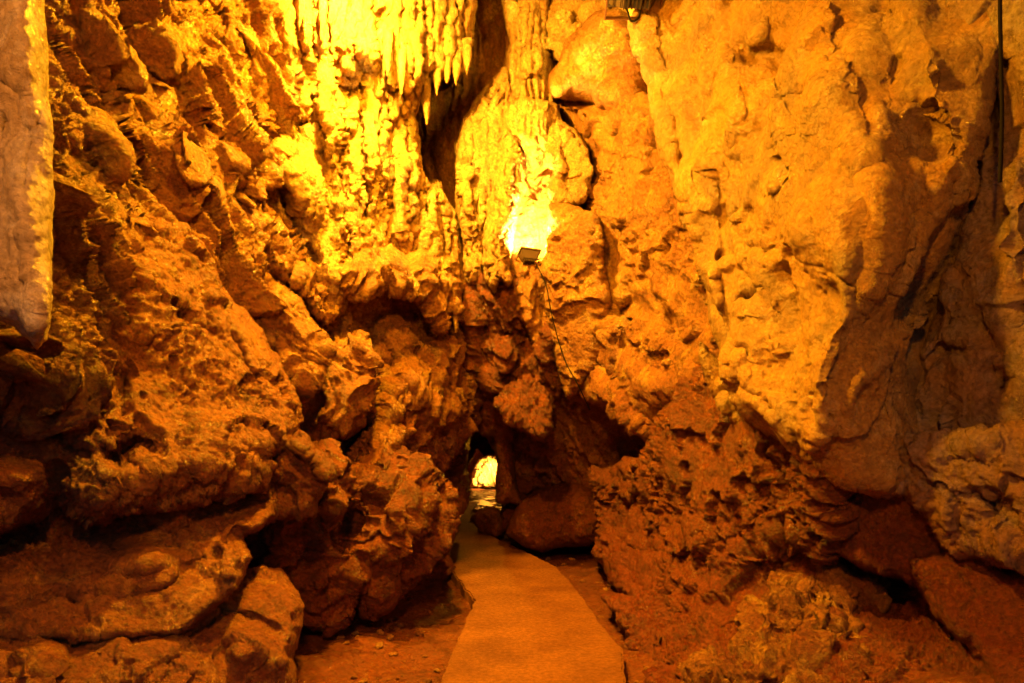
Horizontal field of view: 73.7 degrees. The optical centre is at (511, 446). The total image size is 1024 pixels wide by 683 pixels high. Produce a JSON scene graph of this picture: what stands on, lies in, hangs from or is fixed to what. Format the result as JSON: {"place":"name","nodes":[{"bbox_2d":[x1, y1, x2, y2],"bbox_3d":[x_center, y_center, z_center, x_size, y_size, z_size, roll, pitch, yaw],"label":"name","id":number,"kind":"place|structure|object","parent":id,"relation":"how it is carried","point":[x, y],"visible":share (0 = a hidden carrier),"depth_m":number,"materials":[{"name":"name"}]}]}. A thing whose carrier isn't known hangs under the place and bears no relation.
{"place":"outdoors","nodes":[
{"label":"outdoors","id":0,"kind":"place"},
{"bbox_2d":[0,214,303,535],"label":"cave wall","id":1,"kind":"structure","parent":0,"point":[203,406],"depth_m":3.62,"materials":[{"name":"orange stone"}]},
{"bbox_2d":[0,0,308,440],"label":"cave wall","id":2,"kind":"structure","parent":0,"point":[165,109],"depth_m":4.18,"materials":[{"name":"stone"}]},
{"bbox_2d":[0,0,54,349],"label":"stalactite","id":3,"kind":"object","parent":2,"relation":"hanging from","point":[27,194],"visible":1,"depth_m":2.03},
{"bbox_2d":[0,430,337,549],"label":"cave wall","id":4,"kind":"structure","parent":0,"point":[304,475],"depth_m":4.26,"materials":[{"name":"brown stone"}]},
{"bbox_2d":[259,271,336,402],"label":"cave wall","id":5,"kind":"structure","parent":0,"point":[301,343],"depth_m":5.05,"materials":[{"name":"stone"}]},
{"bbox_2d":[300,329,383,441],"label":"cave wall","id":6,"kind":"structure","parent":0,"point":[342,403],"depth_m":5.82,"materials":[{"name":"stone"}]},
{"bbox_2d":[244,537,455,613],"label":"cave wall","id":7,"kind":"structure","parent":0,"point":[442,571],"depth_m":7.94,"materials":[{"name":"brown stone"}]},
{"bbox_2d":[267,0,477,325],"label":"cave wall","id":8,"kind":"structure","parent":0,"point":[356,180],"depth_m":6.24,"materials":[{"name":"yellow stone"}]},
{"bbox_2d":[294,0,304,32],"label":"stalactite","id":9,"kind":"object","parent":8,"relation":"hanging from","point":[299,6],"visible":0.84,"depth_m":5.57},
{"bbox_2d":[317,0,326,41],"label":"stalactite","id":10,"kind":"object","parent":8,"relation":"hanging from","point":[321,9],"visible":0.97,"depth_m":5.69},
{"bbox_2d":[383,27,393,76],"bbox_3d":[-1.158,-3.689,6.378,0.103,0.578,0.284,0,0,-10],"label":"stalactite","id":11,"kind":"object","parent":8,"relation":"hanging from","point":[387,44],"visible":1,"depth_m":6.29},
{"bbox_2d":[397,48,407,94],"bbox_3d":[-1.056,-3.619,6.579,0.102,0.567,0.274,0,0,-8],"label":"stalactite","id":12,"kind":"object","parent":8,"relation":"hanging from","point":[402,61],"visible":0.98,"depth_m":6.49},
{"bbox_2d":[421,77,431,125],"bbox_3d":[-0.902,-3.626,7.176,0.115,0.600,0.267,0,0,-9],"label":"stalactite","id":13,"kind":"object","parent":8,"relation":"hanging from","point":[426,100],"visible":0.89,"depth_m":7.08},
{"bbox_2d":[432,67,440,95],"bbox_3d":[-0.798,-3.950,7.230,0.122,0.572,0.267,0,0,0],"label":"stalactite","id":14,"kind":"object","parent":8,"relation":"hanging from","point":[436,75],"visible":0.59,"depth_m":7.12},
{"bbox_2d":[444,58,451,82],"bbox_3d":[-0.687,-4.064,7.279,0.107,0.490,0.250,0,0,0],"label":"stalactite","id":15,"kind":"object","parent":8,"relation":"hanging from","point":[447,68],"visible":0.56,"depth_m":7.17},
{"bbox_2d":[452,47,462,84],"bbox_3d":[-0.586,-4.089,7.332,0.118,0.532,0.278,0,0,0],"label":"stalactite","id":16,"kind":"object","parent":8,"relation":"hanging from","point":[456,63],"visible":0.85,"depth_m":7.23},
{"bbox_2d":[461,37,471,74],"bbox_3d":[-0.490,-4.219,7.384,0.124,0.542,0.271,0,0,0],"label":"stalactite","id":17,"kind":"object","parent":8,"relation":"hanging from","point":[467,49],"visible":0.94,"depth_m":7.30},
{"bbox_2d":[287,243,464,334],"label":"cave wall","id":18,"kind":"structure","parent":0,"point":[429,284],"depth_m":6.40,"materials":[{"name":"stone"}]},
{"bbox_2d":[452,289,460,332],"bbox_3d":[-0.641,-1.502,7.542,0.144,0.523,0.282,0,0,0],"label":"stalactite","id":19,"kind":"object","parent":18,"relation":"hanging from","point":[455,322],"visible":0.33,"depth_m":7.42},
{"bbox_2d":[293,291,482,472],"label":"cave wall","id":20,"kind":"structure","parent":0,"point":[393,327],"depth_m":6.99,"materials":[{"name":"stone"}]},
{"bbox_2d":[345,326,482,478],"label":"cave wall","id":21,"kind":"structure","parent":0,"point":[422,395],"depth_m":6.91,"materials":[{"name":"stone"}]},
{"bbox_2d":[288,177,593,506],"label":"cave wall","id":22,"kind":"structure","parent":0,"point":[478,455],"depth_m":25.73,"materials":[{"name":"brown stone"}]},
{"bbox_2d":[467,429,494,469],"bbox_3d":[-0.663,-0.288,14.805,1.719,2.433,1.636,0,0,0],"label":"cave opening","id":23,"kind":"object","parent":22,"relation":"attached to","point":[479,441],"visible":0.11,"depth_m":14.10,"materials":[{"name":"black stone"}]},
{"bbox_2d":[444,433,472,554],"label":"cave wall","id":24,"kind":"structure","parent":0,"point":[457,474],"depth_m":9.31,"materials":[{"name":"brown stone"}]},
{"bbox_2d":[460,487,501,516],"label":"water","id":25,"kind":"structure","parent":0,"point":[484,502],"depth_m":19.91,"materials":[{"name":"brown liquid"}]},
{"bbox_2d":[416,0,557,260],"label":"cave wall","id":26,"kind":"structure","parent":0,"point":[451,103],"depth_m":8.79,"materials":[{"name":"stone"}]},
{"bbox_2d":[454,66,513,285],"bbox_3d":[-0.312,-3.237,8.050,0.762,2.772,1.016,0,0,0],"label":"stone drapery","id":27,"kind":"object","parent":26,"relation":"attached to","point":[478,145],"visible":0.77,"depth_m":7.71,"materials":[{"name":"yellow stone"}]},
{"bbox_2d":[501,0,556,103],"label":"flowstone column","id":28,"kind":"object","parent":26,"relation":"hanging from","point":[530,64],"visible":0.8,"depth_m":7.82,"materials":[{"name":"orange stone"}]},
{"bbox_2d":[459,270,562,401],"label":"cave wall","id":29,"kind":"structure","parent":0,"point":[502,351],"depth_m":8.02,"materials":[{"name":"brown stone"}]},
{"bbox_2d":[510,150,551,259],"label":"cave wall","id":30,"kind":"structure","parent":0,"point":[531,226],"depth_m":8.05,"materials":[{"name":"stone"}]},
{"bbox_2d":[503,97,561,170],"bbox_3d":[0.241,-3.642,7.839,0.701,1.013,0.833,0,0,0],"label":"flowstone knob","id":31,"kind":"object","parent":30,"relation":"attached to","point":[529,121],"visible":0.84,"depth_m":7.50,"materials":[{"name":"yellow stone"}]},
{"bbox_2d":[510,252,551,350],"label":"cave wall","id":32,"kind":"structure","parent":0,"point":[532,312],"depth_m":7.67,"materials":[{"name":"stone"}]},
{"bbox_2d":[515,246,541,264],"bbox_3d":[0.182,-2.100,7.570,0.261,0.180,0.201,0,0,-12],"label":"floodlight","id":33,"kind":"object","parent":32,"relation":"on","point":[526,255],"visible":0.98,"depth_m":7.49,"materials":[{"name":"brown paint"}]},
{"bbox_2d":[441,503,625,682],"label":"path","id":34,"kind":"structure","parent":0,"point":[531,618],"depth_m":5.74,"materials":[{"name":"concrete"}]},
{"bbox_2d":[460,262,645,493],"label":"cave wall","id":35,"kind":"structure","parent":0,"point":[581,439],"depth_m":9.12,"materials":[{"name":"brown stone"}]},
{"bbox_2d":[478,396,521,504],"bbox_3d":[-0.183,-0.051,9.679,0.678,1.781,2.119,0,0,0],"label":"rock pillar","id":36,"kind":"object","parent":35,"relation":"attached to","point":[496,428],"visible":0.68,"depth_m":9.42,"materials":[{"name":"brown stone"}]},
{"bbox_2d":[481,130,525,293],"bbox_3d":[-0.095,-2.740,7.801,0.527,2.020,1.011,0,0,0],"label":"stone drapery","id":37,"kind":"object","parent":35,"relation":"attached to","point":[501,219],"visible":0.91,"depth_m":7.49,"materials":[{"name":"yellow stone"}]},
{"bbox_2d":[492,373,555,442],"bbox_3d":[0.159,-0.487,8.542,0.800,0.876,1.228,0,0,0],"label":"hanging rock","id":38,"kind":"object","parent":35,"relation":"attached to","point":[525,404],"visible":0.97,"depth_m":8.02,"materials":[{"name":"brown stone"}]},
{"bbox_2d":[539,203,610,399],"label":"cave wall","id":39,"kind":"structure","parent":0,"point":[573,270],"depth_m":7.24,"materials":[{"name":"stone"}]},
{"bbox_2d":[536,264,589,409],"bbox_3d":[0.537,-1.182,7.218,0.589,1.582,0.225,0,0,5],"label":"cable","id":40,"kind":"object","parent":39,"relation":"attached to","point":[557,336],"visible":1,"depth_m":7.20,"materials":[{"name":"black rubber"}]},
{"bbox_2d":[545,0,626,61],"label":"cave wall","id":41,"kind":"structure","parent":0,"point":[566,19],"depth_m":7.86,"materials":[{"name":"orange stone"}]},
{"bbox_2d":[548,8,647,110],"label":"cave wall","id":42,"kind":"structure","parent":0,"point":[598,65],"depth_m":7.07,"materials":[{"name":"stone"}]},
{"bbox_2d":[557,91,719,442],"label":"cave wall","id":43,"kind":"structure","parent":0,"point":[653,331],"depth_m":6.82,"materials":[{"name":"stone"}]},
{"bbox_2d":[542,120,592,205],"bbox_3d":[0.637,-3.262,7.774,0.601,1.287,0.889,0,0,0],"label":"flowstone knob","id":44,"kind":"object","parent":43,"relation":"attached to","point":[566,159],"visible":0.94,"depth_m":7.44,"materials":[{"name":"orange stone"}]},
{"bbox_2d":[294,487,995,682],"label":"ground","id":45,"kind":"structure","parent":0,"point":[318,658],"depth_m":5.62,"materials":[{"name":"soil"}]},
{"bbox_2d":[0,564,303,682],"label":"rock ledge","id":46,"kind":"object","parent":45,"relation":"on","point":[249,630],"visible":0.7,"depth_m":3.22,"materials":[{"name":"brown stone"}]},
{"bbox_2d":[0,501,274,643],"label":"rock ledge","id":47,"kind":"object","parent":46,"relation":"on","point":[138,584],"visible":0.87,"depth_m":3.22,"materials":[{"name":"brown stone"}]},
{"bbox_2d":[245,438,460,638],"bbox_3d":[-1.294,0.790,6.250,2.764,1.733,1.738,0,0,-40],"label":"rock","id":48,"kind":"object","parent":45,"relation":"on","point":[373,543],"visible":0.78,"depth_m":5.60,"materials":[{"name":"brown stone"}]},
{"bbox_2d":[358,678,367,682],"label":"stone","id":49,"kind":"object","parent":45,"relation":"on","point":[364,680],"visible":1,"depth_m":4.71,"materials":[{"name":"stone"}]},
{"bbox_2d":[375,642,382,649],"bbox_3d":[-1.047,1.568,5.393,0.070,0.049,0.087,0,0,-31],"label":"stone","id":50,"kind":"object","parent":45,"relation":"on","point":[378,645],"visible":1,"depth_m":5.37,"materials":[{"name":"stone"}]},
{"bbox_2d":[376,629,383,634],"bbox_3d":[-1.104,1.551,5.727,0.076,0.045,0.054,15,-5,34],"label":"stone","id":51,"kind":"object","parent":45,"relation":"on","point":[380,632],"visible":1,"depth_m":5.71,"materials":[{"name":"stone"}]},
{"bbox_2d":[386,634,393,640],"bbox_3d":[-1.009,1.576,5.649,0.067,0.041,0.093,-10,16,-16],"label":"stone","id":52,"kind":"object","parent":45,"relation":"on","point":[390,637],"visible":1,"depth_m":5.64,"materials":[{"name":"stone"}]},
{"bbox_2d":[415,631,423,635],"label":"stone","id":53,"kind":"object","parent":45,"relation":"on","point":[419,633],"visible":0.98,"depth_m":5.82,"materials":[{"name":"stone"}]},
{"bbox_2d":[420,677,431,682],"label":"stone","id":54,"kind":"object","parent":45,"relation":"on","point":[427,680],"visible":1,"depth_m":4.70,"materials":[{"name":"stone"}]},
{"bbox_2d":[443,618,451,622],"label":"stone","id":55,"kind":"object","parent":45,"relation":"on","point":[448,620],"visible":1,"depth_m":6.43,"materials":[{"name":"stone"}]},
{"bbox_2d":[470,455,496,487],"bbox_3d":[-0.834,0.888,24.732,1.397,1.207,1.365,0,0,0],"label":"lit passage opening","id":56,"kind":"object","parent":45,"relation":"on","point":[484,472],"visible":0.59,"depth_m":24.28,"materials":[{"name":"yellow stone"}]},
{"bbox_2d":[470,506,505,536],"bbox_3d":[-0.384,1.331,11.989,0.688,0.612,0.954,0,0,0],"label":"boulder","id":57,"kind":"object","parent":45,"relation":"on","point":[485,520],"visible":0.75,"depth_m":11.65,"materials":[{"name":"brown stone"}]},
{"bbox_2d":[506,482,596,552],"bbox_3d":[0.676,1.045,9.925,1.582,1.089,1.381,0,0,8],"label":"boulder","id":58,"kind":"object","parent":45,"relation":"on","point":[552,517],"visible":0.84,"depth_m":9.40,"materials":[{"name":"brown stone"}]},
{"bbox_2d":[496,493,528,531],"bbox_3d":[0.062,0.990,10.734,0.620,0.713,0.856,0,0,0],"label":"boulder","id":59,"kind":"object","parent":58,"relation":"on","point":[507,512],"visible":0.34,"depth_m":10.37,"materials":[{"name":"brown stone"}]},
{"bbox_2d":[677,557,891,682],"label":"clay mound","id":60,"kind":"object","parent":45,"relation":"on","point":[794,620],"visible":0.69,"depth_m":4.29,"materials":[{"name":"brown stone"}]},
{"bbox_2d":[601,577,985,682],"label":"rubble bank","id":61,"kind":"structure","parent":45,"relation":"on","point":[907,631],"depth_m":4.21,"materials":[{"name":"brown stone"}]},
{"bbox_2d":[698,341,738,424],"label":"cave wall","id":62,"kind":"structure","parent":0,"point":[709,362],"depth_m":5.28,"materials":[{"name":"brown stone"}]},
{"bbox_2d":[587,365,860,629],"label":"cave wall","id":63,"kind":"structure","parent":0,"point":[705,509],"depth_m":5.36,"materials":[{"name":"brown stone"}]},
{"bbox_2d":[627,0,998,498],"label":"cave wall","id":64,"kind":"structure","parent":0,"point":[819,159],"depth_m":3.86,"materials":[{"name":"orange stone"}]},
{"bbox_2d":[604,0,662,19],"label":"floodlight","id":65,"kind":"object","parent":64,"relation":"attached to","point":[636,4],"visible":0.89,"depth_m":5.93,"materials":[{"name":"brown paint"}]},
{"bbox_2d":[625,7,641,21],"bbox_3d":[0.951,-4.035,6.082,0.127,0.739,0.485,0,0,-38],"label":"cable","id":66,"kind":"object","parent":65,"relation":"hanging from","point":[629,18],"visible":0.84,"depth_m":5.90,"materials":[{"name":"black rubber"}]},
{"bbox_2d":[838,492,996,587],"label":"cave wall","id":67,"kind":"structure","parent":0,"point":[891,537],"depth_m":3.98,"materials":[{"name":"brown stone"}]},
{"bbox_2d":[880,419,1023,574],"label":"cave wall","id":68,"kind":"structure","parent":0,"point":[961,489],"depth_m":3.52,"materials":[{"name":"brown stone"}]},
{"bbox_2d":[908,553,1023,682],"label":"cave wall","id":69,"kind":"structure","parent":0,"point":[980,614],"depth_m":3.53,"materials":[{"name":"brown stone"}]},
{"bbox_2d":[915,0,1023,430],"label":"cave wall","id":70,"kind":"structure","parent":0,"point":[971,354],"depth_m":3.61,"materials":[{"name":"brown stone"}]},
{"bbox_2d":[998,0,1003,182],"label":"cable","id":71,"kind":"object","parent":70,"relation":"hanging from","point":[1001,92],"visible":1,"depth_m":3.29,"materials":[{"name":"black rubber"}]}
]}

